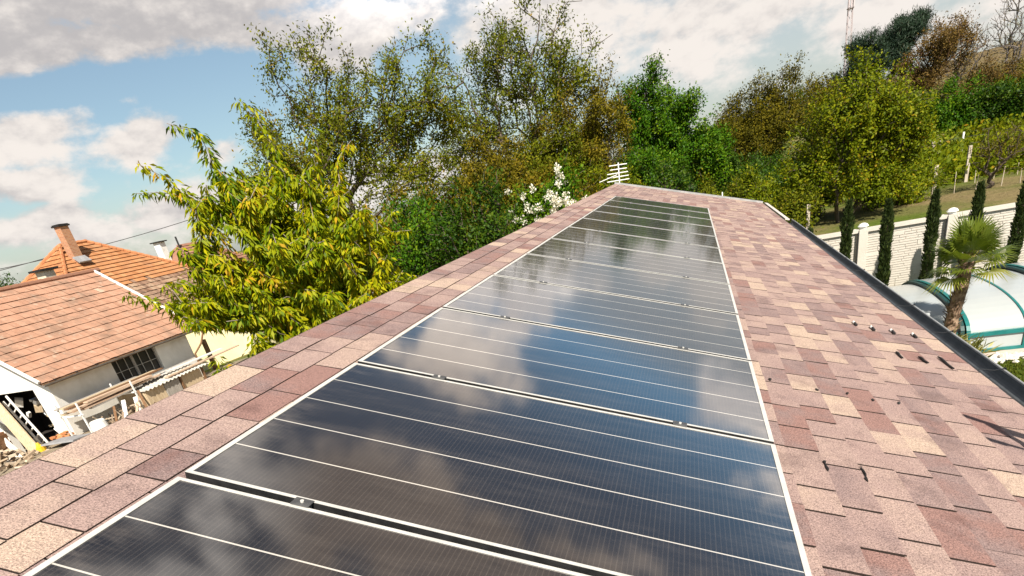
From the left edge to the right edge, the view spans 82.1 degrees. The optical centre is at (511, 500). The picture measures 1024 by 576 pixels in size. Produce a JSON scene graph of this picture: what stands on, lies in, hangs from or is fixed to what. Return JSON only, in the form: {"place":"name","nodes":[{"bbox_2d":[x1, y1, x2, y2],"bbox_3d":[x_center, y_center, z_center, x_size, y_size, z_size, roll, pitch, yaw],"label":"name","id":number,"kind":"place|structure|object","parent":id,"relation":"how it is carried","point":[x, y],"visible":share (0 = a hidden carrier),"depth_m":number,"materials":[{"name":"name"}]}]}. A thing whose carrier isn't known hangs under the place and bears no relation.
{"place":"outdoors","nodes":[
{"label":"outdoors","id":0,"kind":"place"},
{"bbox_2d":[0,217,195,268],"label":"power line","id":1,"kind":"object","parent":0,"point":[111,242],"visible":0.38,"depth_m":42.40,"materials":[{"name":"metal"}]},
{"bbox_2d":[0,41,1023,476],"bbox_3d":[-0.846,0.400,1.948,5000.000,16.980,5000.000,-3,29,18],"label":"ground","id":2,"kind":"structure","parent":0,"point":[1006,191],"depth_m":19.98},
{"bbox_2d":[0,273,20,286],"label":"distant tree","id":3,"kind":"object","parent":2,"relation":"on","point":[6,284],"visible":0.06,"depth_m":40.81,"materials":[{"name":"green plant"}]},
{"bbox_2d":[4,438,21,457],"bbox_3d":[-19.882,-2.633,22.597,3.218,2.185,0.141,8,34,34],"label":"leaning board","id":4,"kind":"object","parent":2,"relation":"on","point":[9,445],"depth_m":22.34,"materials":[{"name":"white paint"}]},
{"bbox_2d":[0,403,35,450],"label":"leaning board","id":5,"kind":"object","parent":2,"relation":"on","point":[18,431],"visible":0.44,"depth_m":22.75,"materials":[{"name":"wood"}]},
{"bbox_2d":[2,396,47,443],"bbox_3d":[-19.426,-3.103,23.501,1.722,2.245,0.175,6,33,32],"label":"ladder","id":6,"kind":"object","parent":2,"relation":"on","point":[25,418],"visible":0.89,"depth_m":23.47,"materials":[{"name":"metal"}]},
{"bbox_2d":[0,447,50,475],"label":"firewood heap","id":7,"kind":"object","parent":2,"relation":"on","point":[7,454],"visible":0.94,"depth_m":21.20,"materials":[{"name":"wood"}]},
{"bbox_2d":[0,431,12,449],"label":"wooden crate","id":8,"kind":"object","parent":7,"relation":"on","point":[3,435],"visible":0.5,"depth_m":22.36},
{"bbox_2d":[35,442,46,452],"bbox_3d":[-17.602,-1.949,21.981,0.320,0.440,0.320,-3,29,18],"label":"yellow can","id":9,"kind":"object","parent":2,"relation":"on","point":[39,448],"visible":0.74,"depth_m":21.88,"materials":[{"name":"plastic"}]},
{"bbox_2d":[50,430,74,440],"bbox_3d":[-17.669,-2.509,23.078,1.119,0.295,0.586,-3,29,18],"label":"brick pile","id":10,"kind":"object","parent":2,"relation":"on","point":[66,433],"visible":0.6,"depth_m":22.96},
{"bbox_2d":[41,433,90,445],"bbox_3d":[-16.651,-2.282,22.034,1.354,0.209,1.000,-8,28,8],"label":"grey slab","id":11,"kind":"object","parent":2,"relation":"on","point":[66,439],"depth_m":21.82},
{"bbox_2d":[89,418,108,431],"bbox_3d":[-15.592,-2.625,22.409,0.600,0.900,0.600,-3,29,18],"label":"water barrel","id":12,"kind":"object","parent":2,"relation":"on","point":[97,424],"visible":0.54,"depth_m":22.09,"materials":[{"name":"white paint"}]},
{"bbox_2d":[0,267,203,456],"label":"white workshop","id":13,"kind":"structure","parent":2,"relation":"on","point":[68,338],"depth_m":25.23,"materials":[{"name":"pink tile"}]},
{"bbox_2d":[15,397,56,430],"bbox_3d":[-19.307,-3.673,24.688,2.196,1.995,1.168,-3,29,18],"label":"workshop clutter","id":14,"kind":"object","parent":13,"relation":"in","point":[38,406],"visible":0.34,"depth_m":24.18,"materials":[{"name":"white paint"}]},
{"bbox_2d":[111,347,162,381],"bbox_3d":[-16.782,-6.047,26.293,0.095,1.050,2.450,-3,29,18],"label":"window","id":15,"kind":"structure","parent":13,"relation":"in","point":[137,364],"depth_m":26.32,"materials":[{"name":"black glass"}]},
{"bbox_2d":[54,368,163,435],"bbox_3d":[-16.177,-4.014,24.506,1.309,1.700,5.053,-3,29,18],"label":"lumber stack","id":16,"kind":"object","parent":2,"relation":"on","point":[99,398],"visible":0.92,"depth_m":23.50,"materials":[{"name":"brown wood"}]},
{"bbox_2d":[92,401,154,423],"bbox_3d":[-15.766,-3.243,23.791,2.052,1.242,2.842,-3,29,18],"label":"scrap heap","id":17,"kind":"object","parent":2,"relation":"on","point":[122,415],"visible":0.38,"depth_m":23.73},
{"bbox_2d":[121,400,127,417],"bbox_3d":[-15.319,-3.410,23.340,0.150,0.928,1.188,-20,28,-14],"label":"scrap board","id":18,"kind":"object","parent":2,"relation":"on","point":[124,406],"visible":0.57,"depth_m":23.44,"materials":[{"name":"white paint"}]},
{"bbox_2d":[137,390,147,407],"bbox_3d":[-15.184,-4.006,24.304,0.090,1.014,0.929,-28,31,-27],"label":"scrap board","id":19,"kind":"object","parent":2,"relation":"on","point":[141,397],"visible":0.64,"depth_m":24.33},
{"bbox_2d":[21,223,275,370],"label":"orange roofed house","id":20,"kind":"structure","parent":2,"relation":"on","point":[150,276],"depth_m":39.47,"materials":[{"name":"tile"}]},
{"bbox_2d":[28,266,58,278],"bbox_3d":[-22.066,-10.080,28.408,0.800,2.095,0.950,-3,29,18],"label":"stucco chimney","id":21,"kind":"object","parent":20,"relation":"on","point":[43,273],"visible":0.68,"depth_m":27.83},
{"bbox_2d":[118,363,208,410],"bbox_3d":[-15.410,-4.911,26.526,1.750,1.495,3.900,-3,29,18],"label":"board hutch","id":22,"kind":"object","parent":2,"relation":"on","point":[153,390],"visible":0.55,"depth_m":25.68,"materials":[{"name":"wood"}]},
{"bbox_2d":[163,378,182,395],"bbox_3d":[-14.814,-4.703,25.988,0.040,1.150,0.850,-3,29,18],"label":"door","id":23,"kind":"structure","parent":22,"relation":"in","point":[172,387],"depth_m":25.81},
{"bbox_2d":[142,348,222,383],"bbox_3d":[-15.340,-6.264,27.321,0.240,0.070,5.401,-2,29,19],"label":"plank","id":24,"kind":"object","parent":22,"relation":"on","point":[186,363],"visible":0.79,"depth_m":27.65,"materials":[{"name":"white paint"}]},
{"bbox_2d":[164,345,238,377],"bbox_3d":[-14.555,-6.628,27.827,0.240,0.070,5.001,-3,29,17],"label":"plank","id":25,"kind":"object","parent":22,"relation":"on","point":[197,363],"visible":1,"depth_m":27.50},
{"bbox_2d":[149,237,253,263],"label":"brown roofed house","id":26,"kind":"structure","parent":2,"relation":"on","point":[161,249],"depth_m":60.18,"materials":[{"name":"tile"}]},
{"bbox_2d":[200,339,217,369],"bbox_3d":[-15.848,-7.556,30.919,0.180,1.802,0.200,-3,29,18],"label":"timber post","id":27,"kind":"object","parent":2,"relation":"on","point":[206,346],"visible":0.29,"depth_m":30.72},
{"bbox_2d":[122,99,420,375],"bbox_3d":[-3.071,-2.718,9.338,3.966,6.153,3.642,-3,29,18],"label":"cherry tree","id":28,"kind":"object","parent":2,"relation":"on","point":[313,265],"visible":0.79,"depth_m":7.91,"materials":[{"name":"green plant"}]},
{"bbox_2d":[228,15,490,222],"bbox_3d":[-4.470,-9.718,19.160,7.666,10.052,4.958,-6,28,12],"label":"walnut tree","id":29,"kind":"object","parent":2,"relation":"on","point":[396,130],"visible":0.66,"depth_m":17.96,"materials":[{"name":"green plant"}]},
{"bbox_2d":[368,176,467,289],"bbox_3d":[-2.218,-5.973,16.270,3.221,5.316,3.162,-3,29,18],"label":"bush","id":30,"kind":"object","parent":2,"relation":"on","point":[404,193],"visible":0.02,"depth_m":14.94,"materials":[{"name":"green plant"}]},
{"bbox_2d":[377,184,466,280],"bbox_3d":[-1.712,-4.653,13.829,2.664,4.994,2.873,-3,29,18],"label":"bush","id":31,"kind":"object","parent":2,"relation":"on","point":[412,262],"visible":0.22,"depth_m":12.75,"materials":[{"name":"green plant"}]},
{"bbox_2d":[411,159,526,275],"bbox_3d":[-0.427,-4.295,12.488,2.829,4.983,2.902,-13,27,0],"label":"bush","id":32,"kind":"object","parent":2,"relation":"on","point":[479,239],"visible":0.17,"depth_m":11.69,"materials":[{"name":"green plant"}]},
{"bbox_2d":[441,125,548,222],"bbox_3d":[-0.484,-9.219,19.797,4.049,6.014,3.928,-24,29,-20],"label":"bush","id":33,"kind":"object","parent":2,"relation":"on","point":[491,155],"visible":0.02,"depth_m":18.54,"materials":[{"name":"green plant"}]},
{"bbox_2d":[453,152,538,249],"bbox_3d":[-0.444,-6.797,16.695,3.552,5.519,3.688,-3,29,18],"label":"bush","id":34,"kind":"object","parent":2,"relation":"on","point":[472,179],"visible":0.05,"depth_m":15.61,"materials":[{"name":"green plant"}]},
{"bbox_2d":[458,200,534,251],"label":"bush","id":35,"kind":"object","parent":2,"relation":"on","point":[515,229],"visible":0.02,"depth_m":12.85,"materials":[{"name":"green plant"}]},
{"bbox_2d":[405,0,610,177],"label":"walnut tree","id":36,"kind":"object","parent":2,"relation":"on","point":[480,122],"visible":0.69,"depth_m":20.15,"materials":[{"name":"green plant"}]},
{"bbox_2d":[0,182,1023,575],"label":"roof","id":37,"kind":"structure","parent":2,"relation":"on","point":[936,454],"depth_m":2.71,"materials":[{"name":"tile"}]},
{"bbox_2d":[599,162,628,182],"bbox_3d":[2.774,-8.745,15.983,0.808,0.711,0.050,-9,28,6],"label":"tv antenna","id":38,"kind":"object","parent":37,"relation":"attached to","point":[619,176],"visible":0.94,"depth_m":15.93,"materials":[{"name":"white paint"}]},
{"bbox_2d":[937,356,954,368],"bbox_3d":[2.852,-0.907,3.869,0.016,0.022,0.261,-3,29,17],"label":"sealant strip","id":39,"kind":"object","parent":37,"relation":"on","point":[945,362],"visible":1,"depth_m":3.86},
{"bbox_3d":[1.741,-2.367,5.917,0.053,0.060,12.850,-3,29,18],"label":"mounting rail","id":40,"kind":"object","parent":37,"relation":"on","visible":0},
{"bbox_2d":[185,363,811,575],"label":"solar panel","id":41,"kind":"object","parent":40,"relation":"on","point":[584,490],"visible":0.96,"depth_m":1.86,"materials":[{"name":"glass"}]},
{"bbox_2d":[358,307,773,443],"bbox_3d":[0.307,-0.678,2.896,1.772,0.047,1.070,13,33,9],"label":"solar panel","id":42,"kind":"object","parent":40,"relation":"on","point":[696,390],"visible":0.93,"depth_m":2.77,"materials":[{"name":"glass"}]},
{"bbox_2d":[443,275,750,360],"bbox_3d":[0.577,-1.208,3.781,1.772,0.047,1.070,13,33,9],"label":"solar panel","id":43,"kind":"object","parent":40,"relation":"on","point":[651,322],"visible":0.91,"depth_m":3.68,"materials":[{"name":"glass"}]},
{"bbox_2d":[550,227,723,263],"bbox_3d":[1.386,-2.800,6.434,1.772,0.047,1.070,13,33,9],"label":"solar panel","id":44,"kind":"object","parent":40,"relation":"on","point":[648,245],"visible":0.91,"depth_m":6.37,"materials":[{"name":"glass"}]},
{"bbox_2d":[602,200,711,219],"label":"solar panel","id":45,"kind":"object","parent":40,"relation":"on","point":[630,205],"visible":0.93,"depth_m":9.94,"materials":[{"name":"glass"}]},
{"bbox_3d":[0.759,-2.588,6.084,0.053,0.060,12.850,-3,29,18],"label":"mounting rail","id":46,"kind":"object","parent":37,"relation":"attached to","visible":0},
{"bbox_2d":[23,477,589,575],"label":"solar panel","id":47,"kind":"object","parent":46,"relation":"on","point":[178,526],"visible":1,"depth_m":1.48,"materials":[{"name":"glass"}]},
{"bbox_2d":[493,254,737,314],"bbox_3d":[0.847,-1.739,4.665,1.772,0.046,1.070,13,33,9],"label":"solar panel","id":48,"kind":"object","parent":46,"relation":"on","point":[686,290],"visible":0.94,"depth_m":4.58,"materials":[{"name":"glass"}]},
{"bbox_2d":[526,238,729,284],"bbox_3d":[1.116,-2.269,5.549,1.772,0.047,1.070,13,33,9],"label":"solar panel","id":49,"kind":"object","parent":46,"relation":"on","point":[585,252],"visible":0.94,"depth_m":5.48,"materials":[{"name":"glass"}]},
{"bbox_2d":[568,218,719,247],"bbox_3d":[1.656,-3.330,7.318,1.772,0.046,1.070,13,33,9],"label":"solar panel","id":50,"kind":"object","parent":46,"relation":"on","point":[654,233],"visible":0.91,"depth_m":7.26,"materials":[{"name":"glass"}]},
{"bbox_2d":[582,211,715,236],"bbox_3d":[1.925,-3.861,8.203,1.772,0.046,1.070,13,33,9],"label":"solar panel","id":51,"kind":"object","parent":46,"relation":"on","point":[657,223],"visible":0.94,"depth_m":8.15,"materials":[{"name":"glass"}]},
{"bbox_2d":[593,205,713,226],"bbox_3d":[2.195,-4.392,9.087,1.772,0.047,1.070,13,33,9],"label":"solar panel","id":52,"kind":"object","parent":46,"relation":"on","point":[656,215],"visible":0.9,"depth_m":9.05,"materials":[{"name":"glass"}]},
{"bbox_2d":[610,196,709,213],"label":"solar panel","id":53,"kind":"object","parent":46,"relation":"on","point":[664,204],"visible":0.81,"depth_m":10.83,"materials":[{"name":"glass"}]},
{"bbox_2d":[501,145,593,234],"bbox_3d":[1.073,-5.380,13.841,2.069,4.967,2.038,-26,30,-24],"label":"flowering shrub","id":54,"kind":"object","parent":2,"relation":"on","point":[557,197],"visible":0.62,"depth_m":12.90,"materials":[{"name":"white plant"}]},
{"bbox_2d":[509,116,608,191],"bbox_3d":[1.600,-9.680,19.847,3.638,5.456,3.769,-3,29,18],"label":"bush","id":55,"kind":"object","parent":2,"relation":"on","point":[541,148],"visible":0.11,"depth_m":18.78,"materials":[{"name":"green plant"}]},
{"bbox_2d":[518,159,604,200],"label":"bush","id":56,"kind":"object","parent":2,"relation":"on","point":[537,181],"visible":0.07,"depth_m":17.17,"materials":[{"name":"green plant"}]},
{"bbox_2d":[528,53,639,188],"bbox_3d":[2.319,-11.237,20.601,4.610,6.776,3.968,-3,29,18],"label":"olive tree","id":57,"kind":"object","parent":2,"relation":"on","point":[592,123],"visible":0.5,"depth_m":19.54,"materials":[{"name":"green plant"}]},
{"bbox_2d":[581,161,663,194],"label":"bush","id":58,"kind":"object","parent":2,"relation":"on","point":[604,184],"visible":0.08,"depth_m":18.30,"materials":[{"name":"green plant"}]},
{"bbox_2d":[605,138,642,181],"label":"background tree","id":59,"kind":"object","parent":2,"relation":"on","point":[618,155],"visible":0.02,"depth_m":38.66,"materials":[{"name":"brown plant"}]},
{"bbox_2d":[614,142,684,187],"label":"bush","id":60,"kind":"object","parent":2,"relation":"on","point":[647,157],"visible":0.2,"depth_m":21.83,"materials":[{"name":"green plant"}]},
{"bbox_2d":[604,47,740,194],"bbox_3d":[6.396,-14.053,23.665,5.394,6.819,3.846,-3,29,18],"label":"bright green tree","id":61,"kind":"object","parent":2,"relation":"on","point":[671,128],"visible":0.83,"depth_m":22.63,"materials":[{"name":"green plant"}]},
{"bbox_2d":[642,151,703,192],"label":"bush","id":62,"kind":"object","parent":2,"relation":"on","point":[681,178],"visible":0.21,"depth_m":19.30,"materials":[{"name":"green plant"}]},
{"bbox_2d":[700,110,741,190],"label":"background tree","id":63,"kind":"object","parent":2,"relation":"on","point":[717,124],"visible":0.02,"depth_m":37.36,"materials":[{"name":"green plant"}]},
{"bbox_2d":[694,161,748,198],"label":"bush","id":64,"kind":"object","parent":2,"relation":"on","point":[734,191],"visible":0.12,"depth_m":19.33,"materials":[{"name":"green plant"}]},
{"bbox_2d":[707,141,776,197],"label":"bush","id":65,"kind":"object","parent":2,"relation":"on","point":[735,163],"visible":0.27,"depth_m":23.30,"materials":[{"name":"green plant"}]},
{"bbox_2d":[730,161,781,209],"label":"bush","id":66,"kind":"object","parent":2,"relation":"on","point":[759,191],"visible":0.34,"depth_m":19.04,"materials":[{"name":"green plant"}]},
{"bbox_2d":[712,50,826,168],"bbox_3d":[11.610,-17.046,27.498,4.717,5.958,5.211,-31,32,-31],"label":"brown green tree","id":67,"kind":"object","parent":2,"relation":"on","point":[768,125],"visible":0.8,"depth_m":26.78,"materials":[{"name":"green plant"}]},
{"bbox_2d":[745,148,802,202],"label":"bush","id":68,"kind":"object","parent":2,"relation":"on","point":[775,158],"visible":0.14,"depth_m":24.45,"materials":[{"name":"green plant"}]},
{"bbox_2d":[743,77,813,162],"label":"background tree","id":69,"kind":"object","parent":2,"relation":"on","point":[799,88],"visible":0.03,"depth_m":38.24,"materials":[{"name":"green plant"}]},
{"bbox_2d":[754,182,835,231],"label":"bush","id":70,"kind":"object","parent":2,"relation":"on","point":[795,208],"visible":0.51,"depth_m":18.17,"materials":[{"name":"green plant"}]},
{"bbox_2d":[773,178,839,218],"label":"bush","id":71,"kind":"object","parent":2,"relation":"on","point":[830,200],"visible":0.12,"depth_m":20.98,"materials":[{"name":"green plant"}]},
{"bbox_2d":[806,204,809,228],"bbox_3d":[9.170,-8.545,18.237,0.090,1.150,0.090,-3,29,18],"label":"fence post","id":72,"kind":"object","parent":2,"relation":"on","point":[808,216],"visible":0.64,"depth_m":18.11,"materials":[{"name":"concrete"}]},
{"bbox_2d":[781,64,851,151],"bbox_3d":[20.569,-25.929,39.842,5.142,6.091,4.633,-28,31,-27],"label":"background tree","id":73,"kind":"object","parent":2,"relation":"on","point":[817,83],"visible":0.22,"depth_m":38.70,"materials":[{"name":"green plant"}]},
{"bbox_2d":[838,198,855,259],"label":"cypress","id":74,"kind":"object","parent":2,"relation":"on","point":[846,225],"visible":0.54,"depth_m":13.63,"materials":[{"name":"green plant"}]},
{"bbox_2d":[843,0,854,78],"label":"lattice mast","id":75,"kind":"object","parent":2,"relation":"on","point":[849,8],"visible":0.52,"depth_m":99.61,"materials":[{"name":"metal"}]},
{"bbox_2d":[773,37,947,222],"bbox_3d":[10.649,-11.324,18.247,4.673,4.899,3.482,12,36,39],"label":"yellow green tree","id":76,"kind":"object","parent":2,"relation":"on","point":[873,120],"visible":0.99,"depth_m":17.82,"materials":[{"name":"green plant"}]},
{"bbox_2d":[830,71,914,145],"bbox_3d":[23.154,-24.605,37.517,5.616,4.603,4.342,7,33,33],"label":"background tree","id":77,"kind":"object","parent":2,"relation":"on","point":[877,96],"depth_m":36.63,"materials":[{"name":"green plant"}]},
{"bbox_2d":[830,2,935,94],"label":"pine tree","id":78,"kind":"object","parent":2,"relation":"on","point":[910,26],"visible":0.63,"depth_m":42.05,"materials":[{"name":"green plant"}]},
{"bbox_2d":[875,197,894,285],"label":"cypress","id":79,"kind":"object","parent":2,"relation":"on","point":[886,233],"visible":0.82,"depth_m":13.56,"materials":[{"name":"green plant"}]},
{"bbox_2d":[850,149,957,208],"bbox_3d":[13.214,-10.879,20.266,2.736,1.813,3.050,-23,29,-19],"label":"bush","id":80,"kind":"object","parent":2,"relation":"on","point":[931,177],"visible":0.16,"depth_m":19.53,"materials":[{"name":"green plant"}]},
{"bbox_2d":[817,202,1023,286],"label":"concrete fence","id":81,"kind":"object","parent":2,"relation":"on","point":[907,249],"visible":0.17,"depth_m":14.65,"materials":[{"name":"white concrete"}]},
{"bbox_2d":[889,86,954,141],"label":"dark green bush","id":82,"kind":"object","parent":2,"relation":"on","point":[940,117],"visible":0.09,"depth_m":34.59,"materials":[{"name":"green plant"}]},
{"bbox_2d":[824,143,1023,205],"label":"vine row","id":83,"kind":"object","parent":2,"relation":"on","point":[961,161],"visible":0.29,"depth_m":22.05,"materials":[{"name":"green plant"}]},
{"bbox_2d":[918,187,941,279],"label":"cypress","id":84,"kind":"object","parent":2,"relation":"on","point":[933,219],"visible":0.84,"depth_m":13.25,"materials":[{"name":"green plant"}]},
{"bbox_2d":[843,120,1023,165],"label":"vine row","id":85,"kind":"object","parent":2,"relation":"on","point":[957,139],"visible":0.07,"depth_m":28.35,"materials":[{"name":"green plant"}]},
{"bbox_2d":[848,112,1023,165],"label":"vine row","id":86,"kind":"object","parent":2,"relation":"on","point":[974,132],"visible":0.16,"depth_m":30.85,"materials":[{"name":"green plant"}]},
{"bbox_2d":[849,127,1023,168],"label":"vine row","id":87,"kind":"object","parent":2,"relation":"on","point":[957,143],"visible":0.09,"depth_m":25.85,"materials":[{"name":"green plant"}]},
{"bbox_2d":[852,135,1023,173],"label":"vine row","id":88,"kind":"object","parent":2,"relation":"on","point":[949,152],"visible":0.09,"depth_m":23.91,"materials":[{"name":"green plant"}]},
{"bbox_2d":[887,2,992,97],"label":"brown tree","id":89,"kind":"object","parent":2,"relation":"on","point":[940,52],"visible":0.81,"depth_m":40.99,"materials":[{"name":"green plant"}]},
{"bbox_2d":[890,262,1023,351],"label":"pool enclosure","id":90,"kind":"object","parent":2,"relation":"on","point":[992,312],"visible":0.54,"depth_m":10.86,"materials":[{"name":"white plastic"}]},
{"bbox_2d":[920,57,1007,122],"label":"thicket","id":91,"kind":"object","parent":2,"relation":"on","point":[988,73],"visible":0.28,"depth_m":40.13,"materials":[{"name":"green plant"}]},
{"bbox_2d":[927,69,1001,139],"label":"dark green bush","id":92,"kind":"object","parent":2,"relation":"on","point":[954,111],"visible":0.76,"depth_m":34.01,"materials":[{"name":"green plant"}]},
{"bbox_2d":[963,145,972,181],"bbox_3d":[16.704,-12.216,21.573,0.100,1.400,0.100,-3,29,18],"label":"fence post","id":93,"kind":"object","parent":2,"relation":"on","point":[966,173],"visible":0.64,"depth_m":21.51,"materials":[{"name":"concrete"}]},
{"bbox_2d":[954,321,982,345],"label":"spiky plant","id":94,"kind":"object","parent":2,"relation":"on","point":[961,335],"visible":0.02,"depth_m":10.10,"materials":[{"name":"plant"}]},
{"bbox_2d":[938,20,1000,93],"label":"bare tree","id":95,"kind":"object","parent":2,"relation":"on","point":[974,58],"visible":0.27,"depth_m":43.84,"materials":[{"name":"brown plant"}]},
{"bbox_2d":[922,210,1023,334],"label":"fan palm","id":96,"kind":"object","parent":2,"relation":"on","point":[970,240],"visible":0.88,"depth_m":9.65,"materials":[{"name":"green plant"}]},
{"bbox_2d":[967,179,986,270],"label":"cypress","id":97,"kind":"object","parent":2,"relation":"on","point":[978,200],"visible":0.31,"depth_m":12.78,"materials":[{"name":"green plant"}]},
{"bbox_2d":[961,332,1003,356],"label":"spiky plant","id":98,"kind":"object","parent":2,"relation":"on","point":[978,344],"visible":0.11,"depth_m":10.08,"materials":[{"name":"green plant"}]},
{"bbox_2d":[956,70,1023,132],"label":"dark green bush","id":99,"kind":"object","parent":2,"relation":"on","point":[996,98],"visible":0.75,"depth_m":33.20,"materials":[{"name":"green plant"}]},
{"bbox_2d":[963,118,1023,188],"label":"orchard tree","id":100,"kind":"object","parent":2,"relation":"on","point":[1015,149],"visible":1,"depth_m":18.91,"materials":[{"name":"green plant"}]},
{"bbox_2d":[966,49,1023,90],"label":"thicket","id":101,"kind":"object","parent":2,"relation":"on","point":[1008,68],"visible":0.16,"depth_m":40.65,"materials":[{"name":"brown plant"}]},
{"bbox_2d":[984,348,1023,356],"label":"paving","id":102,"kind":"structure","parent":2,"relation":"on","point":[1010,351],"depth_m":10.43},
{"bbox_2d":[985,0,1023,75],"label":"bare tree","id":103,"kind":"object","parent":2,"relation":"on","point":[1011,41],"visible":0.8,"depth_m":42.52,"materials":[{"name":"brown plant"}]},
{"bbox_2d":[989,79,1023,125],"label":"dark green bush","id":104,"kind":"object","parent":2,"relation":"on","point":[1017,109],"visible":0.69,"depth_m":32.65,"materials":[{"name":"green plant"}]},
{"bbox_2d":[989,352,1023,363],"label":"pebbles","id":105,"kind":"object","parent":2,"relation":"on","point":[1006,356],"visible":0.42,"depth_m":10.09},
{"bbox_2d":[994,63,1023,85],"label":"thicket","id":106,"kind":"object","parent":2,"relation":"on","point":[1001,78],"visible":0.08,"depth_m":37.84,"materials":[{"name":"green plant"}]},
{"bbox_2d":[997,359,1023,381],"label":"lawn","id":107,"kind":"structure","parent":2,"relation":"on","point":[1016,365],"depth_m":9.74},
{"bbox_2d":[1005,180,1023,263],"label":"cypress","id":108,"kind":"object","parent":2,"relation":"on","point":[1017,230],"visible":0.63,"depth_m":12.85,"materials":[{"name":"green plant"}]},
{"bbox_2d":[1012,49,1023,80],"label":"thicket","id":109,"kind":"object","parent":2,"relation":"on","point":[1020,59],"visible":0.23,"depth_m":41.47,"materials":[{"name":"green plant"}]},
{"bbox_2d":[0,0,1023,285],"label":"sky","id":110,"kind":"structure","parent":0,"point":[90,90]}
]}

